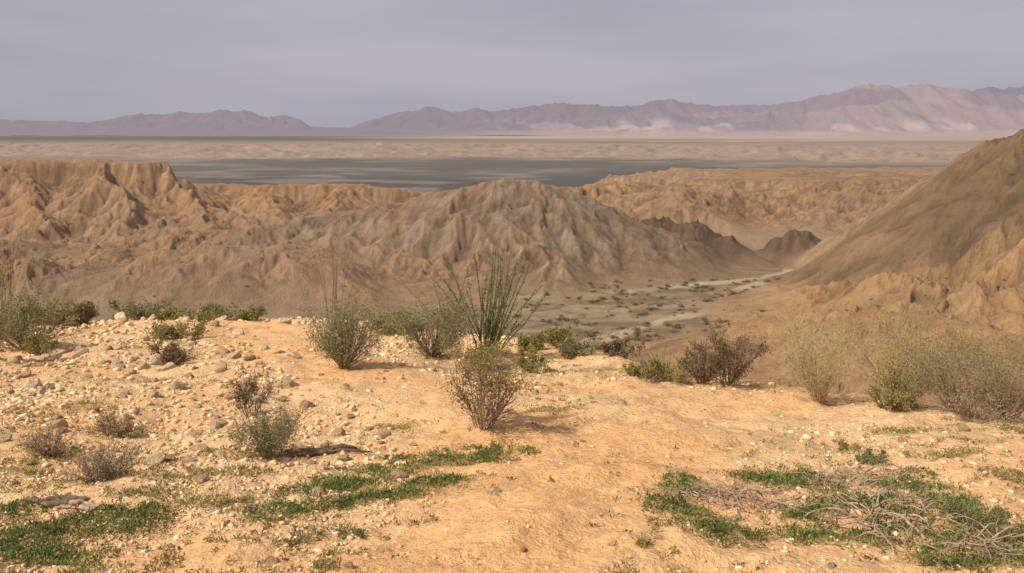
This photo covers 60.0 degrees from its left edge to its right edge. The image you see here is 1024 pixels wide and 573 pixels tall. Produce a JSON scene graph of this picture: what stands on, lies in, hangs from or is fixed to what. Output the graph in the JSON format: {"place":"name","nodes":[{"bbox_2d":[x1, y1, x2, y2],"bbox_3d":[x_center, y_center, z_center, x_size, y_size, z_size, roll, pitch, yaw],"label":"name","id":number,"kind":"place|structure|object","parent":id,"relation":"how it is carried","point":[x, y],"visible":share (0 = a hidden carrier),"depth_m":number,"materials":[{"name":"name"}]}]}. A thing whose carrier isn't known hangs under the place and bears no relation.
{"place":"outdoors","nodes":[
{"label":"outdoors","id":0,"kind":"place"},
{"bbox_2d":[0,135,1007,192],"bbox_3d":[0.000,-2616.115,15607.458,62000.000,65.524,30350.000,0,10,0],"label":"desert plain","id":1,"kind":"structure","parent":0,"point":[423,164],"depth_m":3815.36,"materials":[{"name":"sand"}]},
{"bbox_2d":[0,129,1023,415],"bbox_3d":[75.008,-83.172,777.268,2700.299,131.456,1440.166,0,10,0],"label":"badland hills","id":2,"kind":"structure","parent":0,"point":[828,239],"depth_m":267.91,"materials":[{"name":"soil"}]},
{"bbox_2d":[0,317,1023,572],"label":"ground","id":3,"kind":"structure","parent":0,"point":[538,501],"depth_m":6.66,"materials":[{"name":"soil"}]},
{"bbox_2d":[0,434,12,442],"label":"rock","id":4,"kind":"object","parent":3,"relation":"on","point":[5,438],"visible":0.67,"depth_m":7.37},
{"bbox_2d":[7,356,20,363],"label":"rock","id":5,"kind":"object","parent":3,"relation":"on","point":[12,359],"visible":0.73,"depth_m":12.80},
{"bbox_2d":[0,297,28,349],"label":"desert bush","id":6,"kind":"object","parent":3,"relation":"on","point":[2,336],"visible":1,"depth_m":13.00,"materials":[{"name":"green plant"}]},
{"bbox_2d":[0,230,42,320],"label":"ocotillo","id":7,"kind":"object","parent":3,"relation":"on","point":[10,281],"visible":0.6,"depth_m":19.36,"materials":[{"name":"green plant"}]},
{"bbox_2d":[17,369,31,377],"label":"rock","id":8,"kind":"object","parent":3,"relation":"on","point":[26,373],"visible":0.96,"depth_m":12.00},
{"bbox_2d":[24,380,40,388],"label":"rock","id":9,"kind":"object","parent":3,"relation":"on","point":[32,383],"visible":0.53,"depth_m":10.96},
{"bbox_2d":[8,327,63,354],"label":"desert bush","id":10,"kind":"object","parent":3,"relation":"on","point":[34,344],"visible":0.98,"depth_m":14.45,"materials":[{"name":"green plant"}]},
{"bbox_2d":[36,386,45,393],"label":"rock","id":11,"kind":"object","parent":3,"relation":"on","point":[40,390],"visible":0.62,"depth_m":10.31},
{"bbox_2d":[11,420,79,456],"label":"desert bush","id":12,"kind":"object","parent":3,"relation":"on","point":[36,446],"visible":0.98,"depth_m":6.95,"materials":[{"name":"brown plant"}]},
{"bbox_2d":[43,383,54,388],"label":"rock","id":13,"kind":"object","parent":3,"relation":"on","point":[50,385],"visible":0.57,"depth_m":10.66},
{"bbox_2d":[0,280,100,350],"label":"desert bush","id":14,"kind":"object","parent":3,"relation":"on","point":[24,322],"visible":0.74,"depth_m":15.74,"materials":[{"name":"green plant"}]},
{"bbox_2d":[44,356,59,360],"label":"rock","id":15,"kind":"object","parent":3,"relation":"on","point":[52,358],"visible":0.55,"depth_m":13.88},
{"bbox_2d":[20,493,90,507],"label":"dead branch","id":16,"kind":"object","parent":3,"relation":"on","point":[57,500],"visible":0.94,"depth_m":5.41,"materials":[{"name":"wood"}]},
{"bbox_2d":[30,301,83,325],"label":"desert bush","id":17,"kind":"object","parent":3,"relation":"on","point":[63,320],"visible":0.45,"depth_m":21.32,"materials":[{"name":"green plant"}]},
{"bbox_2d":[47,419,68,428],"bbox_3d":[-3.993,1.219,7.795,0.167,0.121,0.091,2,3,-31],"label":"rock","id":18,"kind":"object","parent":3,"relation":"on","point":[61,422],"visible":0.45,"depth_m":7.77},
{"bbox_2d":[52,349,67,353],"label":"rock","id":19,"kind":"object","parent":3,"relation":"on","point":[61,351],"visible":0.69,"depth_m":14.38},
{"bbox_2d":[53,499,102,510],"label":"rocks","id":20,"kind":"object","parent":3,"relation":"on","point":[81,504],"visible":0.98,"depth_m":5.30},
{"bbox_2d":[73,348,88,353],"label":"rock","id":21,"kind":"object","parent":3,"relation":"on","point":[83,351],"visible":0.61,"depth_m":14.38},
{"bbox_2d":[65,298,100,324],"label":"desert bush","id":22,"kind":"object","parent":3,"relation":"on","point":[88,312],"visible":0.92,"depth_m":21.57,"materials":[{"name":"brown plant"}]},
{"bbox_2d":[79,373,92,378],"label":"rock","id":23,"kind":"object","parent":3,"relation":"on","point":[87,375],"visible":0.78,"depth_m":11.96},
{"bbox_2d":[54,430,149,487],"bbox_3d":[-2.767,1.162,5.988,0.572,0.369,0.600,0,10,0],"label":"desert bush","id":24,"kind":"object","parent":3,"relation":"on","point":[106,467],"visible":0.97,"depth_m":5.96,"materials":[{"name":"brown plant"}]},
{"bbox_2d":[96,359,110,364],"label":"rock","id":25,"kind":"object","parent":3,"relation":"on","point":[101,361],"visible":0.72,"depth_m":13.06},
{"bbox_2d":[81,409,146,436],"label":"desert bush","id":26,"kind":"object","parent":3,"relation":"on","point":[119,430],"visible":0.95,"depth_m":7.72,"materials":[{"name":"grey plant"}]},
{"bbox_2d":[110,344,122,349],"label":"rock","id":27,"kind":"object","parent":3,"relation":"on","point":[115,346],"visible":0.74,"depth_m":14.88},
{"bbox_2d":[111,358,122,364],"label":"rock","id":28,"kind":"object","parent":3,"relation":"on","point":[115,361],"visible":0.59,"depth_m":12.92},
{"bbox_2d":[109,363,124,367],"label":"rock","id":29,"kind":"object","parent":3,"relation":"on","point":[121,365],"visible":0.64,"depth_m":12.84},
{"bbox_2d":[114,312,126,319],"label":"rock","id":30,"kind":"object","parent":3,"relation":"on","point":[120,316],"visible":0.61,"depth_m":22.75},
{"bbox_2d":[106,296,173,319],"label":"desert bush","id":31,"kind":"object","parent":3,"relation":"on","point":[132,311],"visible":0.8,"depth_m":23.97,"materials":[{"name":"green plant"}]},
{"bbox_2d":[137,362,148,369],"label":"rock","id":32,"kind":"object","parent":3,"relation":"on","point":[144,365],"visible":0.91,"depth_m":12.48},
{"bbox_2d":[147,391,158,397],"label":"rock","id":33,"kind":"object","parent":3,"relation":"on","point":[152,394],"visible":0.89,"depth_m":9.47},
{"bbox_2d":[141,452,165,465],"bbox_3d":[-2.789,1.369,6.904,0.189,0.113,0.156,-2,20,4],"label":"rock","id":34,"kind":"object","parent":3,"relation":"on","point":[156,458],"visible":0.77,"depth_m":6.87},
{"bbox_2d":[147,358,160,364],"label":"rock","id":35,"kind":"object","parent":3,"relation":"on","point":[154,361],"visible":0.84,"depth_m":12.71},
{"bbox_2d":[161,362,175,370],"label":"rock","id":36,"kind":"object","parent":3,"relation":"on","point":[168,366],"visible":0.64,"depth_m":12.44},
{"bbox_2d":[164,454,175,461],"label":"rock","id":37,"kind":"object","parent":3,"relation":"on","point":[169,457],"visible":0.5,"depth_m":7.00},
{"bbox_2d":[146,341,202,365],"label":"desert bush","id":38,"kind":"object","parent":3,"relation":"on","point":[175,354],"visible":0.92,"depth_m":13.36,"materials":[{"name":"brown plant"}]},
{"bbox_2d":[154,302,196,320],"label":"desert bush","id":39,"kind":"object","parent":3,"relation":"on","point":[175,314],"visible":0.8,"depth_m":23.05,"materials":[{"name":"green plant"}]},
{"bbox_2d":[168,381,186,389],"bbox_3d":[-3.900,1.171,10.339,0.141,0.158,0.275,0,4,12],"label":"rock","id":40,"kind":"object","parent":3,"relation":"on","point":[175,385],"visible":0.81,"depth_m":10.28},
{"bbox_2d":[143,307,215,343],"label":"desert bush","id":41,"kind":"object","parent":3,"relation":"on","point":[178,332],"visible":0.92,"depth_m":17.06,"materials":[{"name":"green plant"}]},
{"bbox_2d":[181,456,197,462],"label":"rock","id":42,"kind":"object","parent":3,"relation":"on","point":[186,459],"visible":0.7,"depth_m":6.56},
{"bbox_2d":[188,429,202,435],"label":"rock","id":43,"kind":"object","parent":3,"relation":"on","point":[192,433],"visible":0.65,"depth_m":7.78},
{"bbox_2d":[191,444,208,451],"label":"rock","id":44,"kind":"object","parent":3,"relation":"on","point":[200,447],"visible":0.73,"depth_m":7.21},
{"bbox_2d":[196,475,205,483],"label":"rock","id":45,"kind":"object","parent":3,"relation":"on","point":[200,478],"visible":0.91,"depth_m":5.80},
{"bbox_2d":[210,421,220,429],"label":"rock","id":46,"kind":"object","parent":3,"relation":"on","point":[215,425],"visible":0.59,"depth_m":8.32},
{"bbox_2d":[183,298,249,320],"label":"desert bush","id":47,"kind":"object","parent":3,"relation":"on","point":[218,311],"visible":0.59,"depth_m":23.15,"materials":[{"name":"green plant"}]},
{"bbox_2d":[207,360,226,373],"bbox_3d":[-3.989,1.113,11.975,0.282,0.179,0.260,-19,15,-30],"label":"rock","id":48,"kind":"object","parent":3,"relation":"on","point":[219,366],"visible":0.8,"depth_m":11.91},
{"bbox_2d":[209,418,227,426],"bbox_3d":[-2.810,1.314,8.489,0.176,0.107,0.130,4,11,21],"label":"rock","id":49,"kind":"object","parent":3,"relation":"on","point":[222,422],"visible":0.58,"depth_m":8.47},
{"bbox_2d":[216,346,228,355],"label":"rock","id":50,"kind":"object","parent":3,"relation":"on","point":[222,350],"visible":0.81,"depth_m":14.42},
{"bbox_2d":[227,352,241,358],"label":"rock","id":51,"kind":"object","parent":3,"relation":"on","point":[231,355],"visible":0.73,"depth_m":13.13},
{"bbox_2d":[226,422,242,430],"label":"rock","id":52,"kind":"object","parent":3,"relation":"on","point":[235,425],"visible":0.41,"depth_m":7.96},
{"bbox_2d":[232,328,244,335],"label":"rock","id":53,"kind":"object","parent":3,"relation":"on","point":[238,332],"visible":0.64,"depth_m":18.38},
{"bbox_2d":[243,354,255,360],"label":"rock","id":54,"kind":"object","parent":3,"relation":"on","point":[247,357],"visible":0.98,"depth_m":12.87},
{"bbox_2d":[233,301,266,321],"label":"desert bush","id":55,"kind":"object","parent":3,"relation":"on","point":[255,314],"visible":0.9,"depth_m":23.56,"materials":[{"name":"green plant"}]},
{"bbox_2d":[226,361,283,417],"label":"desert bush","id":56,"kind":"object","parent":3,"relation":"on","point":[250,386],"visible":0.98,"depth_m":8.88,"materials":[{"name":"brown plant"}]},
{"bbox_2d":[223,396,311,458],"bbox_3d":[-1.838,1.099,6.739,0.594,0.548,0.813,0,10,0],"label":"desert bush","id":57,"kind":"object","parent":3,"relation":"on","point":[280,439],"visible":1,"depth_m":6.68,"materials":[{"name":"grey plant"}]},
{"bbox_2d":[265,555,278,563],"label":"rock","id":58,"kind":"object","parent":3,"relation":"on","point":[269,559],"visible":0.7,"depth_m":4.32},
{"bbox_2d":[278,318,291,323],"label":"rock","id":59,"kind":"object","parent":3,"relation":"on","point":[285,320],"visible":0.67,"depth_m":21.25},
{"bbox_2d":[279,375,293,386],"bbox_3d":[-2.775,1.189,10.915,0.167,0.140,0.234,-6,28,-15],"label":"rock","id":60,"kind":"object","parent":3,"relation":"on","point":[287,380],"visible":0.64,"depth_m":10.87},
{"bbox_2d":[287,350,300,358],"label":"rock","id":61,"kind":"object","parent":3,"relation":"on","point":[294,354],"visible":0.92,"depth_m":13.61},
{"bbox_2d":[286,522,323,543],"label":"desert bush","id":62,"kind":"object","parent":3,"relation":"on","point":[304,535],"visible":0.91,"depth_m":4.61,"materials":[{"name":"grey plant"}]},
{"bbox_2d":[299,400,313,407],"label":"rock","id":63,"kind":"object","parent":3,"relation":"on","point":[305,402],"visible":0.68,"depth_m":9.73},
{"bbox_2d":[311,486,323,495],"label":"rock","id":64,"kind":"object","parent":3,"relation":"on","point":[318,489],"visible":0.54,"depth_m":5.55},
{"bbox_2d":[287,443,373,456],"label":"dead branch","id":65,"kind":"object","parent":3,"relation":"on","point":[328,449],"visible":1,"depth_m":6.80,"materials":[{"name":"wood"}]},
{"bbox_2d":[308,242,358,322],"bbox_3d":[-3.902,-0.019,19.210,1.219,2.031,0.937,-6,11,-30],"label":"ocotillo","id":66,"kind":"object","parent":3,"relation":"on","point":[335,280],"visible":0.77,"depth_m":19.30,"materials":[{"name":"green plant"}]},
{"bbox_2d":[330,428,345,437],"bbox_3d":[-1.498,1.282,7.643,0.112,0.107,0.155,6,15,42],"label":"rock","id":67,"kind":"object","parent":3,"relation":"on","point":[338,432],"visible":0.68,"depth_m":7.62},
{"bbox_2d":[336,453,348,461],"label":"rock","id":68,"kind":"object","parent":3,"relation":"on","point":[344,457],"visible":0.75,"depth_m":6.66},
{"bbox_2d":[343,561,353,568],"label":"rock","id":69,"kind":"object","parent":3,"relation":"on","point":[349,564],"visible":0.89,"depth_m":3.95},
{"bbox_2d":[292,287,405,370],"bbox_3d":[-2.236,0.544,12.112,1.299,1.217,1.385,-6,12,-32],"label":"desert bush","id":70,"kind":"object","parent":3,"relation":"on","point":[341,355],"visible":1,"depth_m":12.01,"materials":[{"name":"green plant"}]},
{"bbox_2d":[334,520,368,539],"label":"desert bush","id":71,"kind":"object","parent":3,"relation":"on","point":[360,532],"visible":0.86,"depth_m":4.71,"materials":[{"name":"green plant"}]},
{"bbox_2d":[378,429,390,436],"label":"rock","id":72,"kind":"object","parent":3,"relation":"on","point":[385,433],"visible":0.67,"depth_m":7.48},
{"bbox_2d":[360,307,409,336],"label":"desert bush","id":73,"kind":"object","parent":3,"relation":"on","point":[381,322],"visible":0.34,"depth_m":18.75,"materials":[{"name":"green plant"}]},
{"bbox_2d":[390,468,408,479],"bbox_3d":[-0.771,1.305,6.097,0.139,0.085,0.149,19,1,14],"label":"rock","id":74,"kind":"object","parent":3,"relation":"on","point":[396,473],"visible":0.67,"depth_m":6.05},
{"bbox_2d":[363,234,491,325],"bbox_3d":[-1.802,-0.083,18.743,2.734,2.196,1.070,-1,10,-5],"label":"ocotillo","id":75,"kind":"object","parent":3,"relation":"on","point":[434,279],"visible":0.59,"depth_m":18.72,"materials":[{"name":"green plant"}]},
{"bbox_2d":[371,284,496,359],"bbox_3d":[-1.220,0.512,13.915,1.800,1.437,2.244,-7,12,-36],"label":"desert bush","id":76,"kind":"object","parent":3,"relation":"on","point":[410,327],"visible":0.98,"depth_m":13.74,"materials":[{"name":"green plant"}]},
{"bbox_2d":[453,337,517,370],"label":"desert bush","id":77,"kind":"object","parent":3,"relation":"on","point":[488,344],"visible":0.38,"depth_m":13.13,"materials":[{"name":"green plant"}]},
{"bbox_2d":[434,333,538,433],"bbox_3d":[-0.239,0.771,7.379,0.932,0.913,1.091,0,10,0],"label":"creosote bush","id":78,"kind":"object","parent":3,"relation":"on","point":[498,384],"visible":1,"depth_m":7.34,"materials":[{"name":"green plant"}]},
{"bbox_2d":[431,246,548,352],"bbox_3d":[-0.360,0.244,13.960,1.902,1.904,1.883,0,10,0],"label":"ocotillo","id":79,"kind":"object","parent":3,"relation":"on","point":[494,328],"visible":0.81,"depth_m":14.10,"materials":[{"name":"green plant"}]},
{"bbox_2d":[0,320,1023,572],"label":"dry weeds","id":80,"kind":"object","parent":3,"relation":"on","point":[998,472],"visible":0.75,"depth_m":5.37,"materials":[{"name":"plant"}]},
{"bbox_2d":[0,439,1023,571],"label":"green ground cover","id":81,"kind":"object","parent":3,"relation":"on","point":[813,534],"visible":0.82,"depth_m":5.05,"materials":[{"name":"green plant"}]},
{"bbox_2d":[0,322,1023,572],"bbox_3d":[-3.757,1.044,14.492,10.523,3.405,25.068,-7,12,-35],"label":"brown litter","id":82,"kind":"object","parent":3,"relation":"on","point":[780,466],"visible":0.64,"depth_m":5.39,"materials":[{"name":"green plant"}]},
{"bbox_2d":[515,331,549,350],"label":"desert bush","id":83,"kind":"object","parent":3,"relation":"on","point":[536,339],"visible":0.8,"depth_m":15.55,"materials":[{"name":"green plant"}]},
{"bbox_2d":[511,343,557,373],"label":"desert bush","id":84,"kind":"object","parent":3,"relation":"on","point":[540,362],"visible":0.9,"depth_m":11.75,"materials":[{"name":"green plant"}]},
{"bbox_2d":[540,320,579,347],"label":"desert bush","id":85,"kind":"object","parent":3,"relation":"on","point":[555,335],"visible":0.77,"depth_m":16.52,"materials":[{"name":"green plant"}]},
{"bbox_2d":[555,335,595,358],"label":"desert bush","id":86,"kind":"object","parent":3,"relation":"on","point":[580,349],"visible":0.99,"depth_m":14.05,"materials":[{"name":"green plant"}]},
{"bbox_2d":[580,325,609,349],"bbox_3d":[1.438,0.882,15.238,0.584,0.496,0.395,2,10,14],"label":"ocotillo","id":87,"kind":"object","parent":3,"relation":"on","point":[594,339],"visible":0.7,"depth_m":15.27,"materials":[{"name":"green plant"}]},
{"bbox_2d":[596,336,648,357],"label":"desert bush","id":88,"kind":"object","parent":3,"relation":"on","point":[613,348],"visible":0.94,"depth_m":13.78,"materials":[{"name":"brown plant"}]},
{"bbox_2d":[621,361,653,378],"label":"desert bush","id":89,"kind":"object","parent":3,"relation":"on","point":[631,369],"visible":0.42,"depth_m":11.54,"materials":[{"name":"green plant"}]},
{"bbox_2d":[628,341,685,380],"bbox_3d":[1.834,0.985,11.065,0.525,0.483,0.673,-10,14,-44],"label":"ocotillo","id":90,"kind":"object","parent":3,"relation":"on","point":[660,362],"visible":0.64,"depth_m":11.03,"materials":[{"name":"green plant"}]},
{"bbox_2d":[635,354,694,384],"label":"desert bush","id":91,"kind":"object","parent":3,"relation":"on","point":[679,375],"visible":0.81,"depth_m":10.91,"materials":[{"name":"green plant"}]},
{"bbox_2d":[673,337,731,385],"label":"desert bush","id":92,"kind":"object","parent":3,"relation":"on","point":[703,360],"visible":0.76,"depth_m":10.63,"materials":[{"name":"brown plant"}]},
{"bbox_2d":[688,311,769,386],"bbox_3d":[2.568,0.772,10.404,1.011,0.913,0.922,2,10,13],"label":"desert bush","id":93,"kind":"object","parent":3,"relation":"on","point":[733,377],"visible":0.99,"depth_m":10.38,"materials":[{"name":"brown plant"}]},
{"bbox_2d":[727,513,741,521],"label":"rock","id":94,"kind":"object","parent":3,"relation":"on","point":[735,516],"visible":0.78,"depth_m":4.82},
{"bbox_2d":[652,479,833,510],"bbox_3d":[1.361,1.203,5.243,1.065,0.272,0.752,0,10,0],"label":"brushwood pile","id":95,"kind":"object","parent":3,"relation":"on","point":[728,492],"visible":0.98,"depth_m":5.20,"materials":[{"name":"wood"}]},
{"bbox_2d":[822,400,836,405],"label":"rock","id":96,"kind":"object","parent":3,"relation":"on","point":[828,402],"visible":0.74,"depth_m":9.32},
{"bbox_2d":[764,293,903,406],"bbox_3d":[3.345,0.678,9.394,1.259,1.170,1.748,0,10,0],"label":"desert bush","id":97,"kind":"object","parent":3,"relation":"on","point":[818,393],"visible":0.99,"depth_m":9.33,"materials":[{"name":"yellow plant"}]},
{"bbox_2d":[836,439,861,450],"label":"desert bush","id":98,"kind":"object","parent":3,"relation":"on","point":[841,443],"visible":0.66,"depth_m":7.16,"materials":[{"name":"green plant"}]},
{"bbox_2d":[802,493,897,528],"bbox_3d":[1.910,1.224,4.934,0.429,0.147,0.583,7,12,34],"label":"brushwood pile","id":99,"kind":"object","parent":3,"relation":"on","point":[849,514],"visible":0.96,"depth_m":4.89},
{"bbox_2d":[790,452,940,487],"bbox_3d":[2.286,1.224,5.955,0.934,0.194,0.598,0,10,0],"label":"brushwood pile","id":100,"kind":"object","parent":3,"relation":"on","point":[846,475],"visible":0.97,"depth_m":5.91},
{"bbox_2d":[853,446,893,465],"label":"desert bush","id":101,"kind":"object","parent":3,"relation":"on","point":[867,453],"visible":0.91,"depth_m":6.25,"materials":[{"name":"green plant"}]},
{"bbox_2d":[862,364,923,412],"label":"desert bush","id":102,"kind":"object","parent":3,"relation":"on","point":[892,395],"visible":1,"depth_m":8.73,"materials":[{"name":"green plant"}]},
{"bbox_2d":[813,289,989,409],"bbox_3d":[3.999,0.617,9.132,1.609,1.324,1.825,5,11,29],"label":"desert bush","id":103,"kind":"object","parent":3,"relation":"on","point":[899,364],"visible":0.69,"depth_m":9.03,"materials":[{"name":"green plant"}]},
{"bbox_2d":[835,475,978,536],"bbox_3d":[2.253,1.210,5.006,0.758,0.259,0.917,0,10,0],"label":"brushwood pile","id":104,"kind":"object","parent":3,"relation":"on","point":[884,492],"visible":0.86,"depth_m":4.97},
{"bbox_2d":[848,509,990,563],"bbox_3d":[2.076,1.254,4.537,0.551,0.181,0.674,-8,13,-39],"label":"brushwood pile","id":105,"kind":"object","parent":3,"relation":"on","point":[910,524],"visible":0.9,"depth_m":4.57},
{"bbox_2d":[884,310,1023,417],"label":"desert bush","id":106,"kind":"object","parent":3,"relation":"on","point":[946,386],"visible":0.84,"depth_m":8.46,"materials":[{"name":"green plant"}]},
{"bbox_2d":[958,422,970,431],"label":"rock","id":107,"kind":"object","parent":3,"relation":"on","point":[963,427],"visible":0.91,"depth_m":7.53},
{"bbox_2d":[917,512,1023,562],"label":"brushwood pile","id":108,"kind":"object","parent":3,"relation":"on","point":[989,540],"visible":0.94,"depth_m":4.48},
{"bbox_2d":[928,371,1023,424],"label":"desert bush","id":109,"kind":"object","parent":3,"relation":"on","point":[971,404],"visible":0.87,"depth_m":8.11,"materials":[{"name":"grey plant"}]},
{"bbox_2d":[942,491,1009,533],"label":"desert bush","id":110,"kind":"object","parent":3,"relation":"on","point":[975,517],"visible":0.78,"depth_m":4.78,"materials":[{"name":"green plant"}]},
{"bbox_2d":[971,419,983,423],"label":"rock","id":111,"kind":"object","parent":3,"relation":"on","point":[977,421],"visible":0.95,"depth_m":7.90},
{"bbox_2d":[942,321,1023,421],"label":"desert bush","id":112,"kind":"object","parent":3,"relation":"on","point":[1019,389],"visible":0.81,"depth_m":8.17,"materials":[{"name":"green plant"}]},
{"bbox_2d":[0,83,1023,135],"bbox_3d":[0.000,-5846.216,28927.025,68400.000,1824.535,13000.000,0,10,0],"label":"mountains","id":113,"kind":"structure","parent":0,"point":[868,109],"depth_m":25195.64,"materials":[{"name":"stone"}]},
{"bbox_2d":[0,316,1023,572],"bbox_3d":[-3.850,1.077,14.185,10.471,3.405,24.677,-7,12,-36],"label":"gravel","id":114,"kind":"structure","parent":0,"point":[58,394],"depth_m":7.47,"materials":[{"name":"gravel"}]},
{"bbox_2d":[0,0,1023,127],"label":"sky","id":115,"kind":"structure","parent":0,"point":[318,63],"materials":[{"name":"grey"}]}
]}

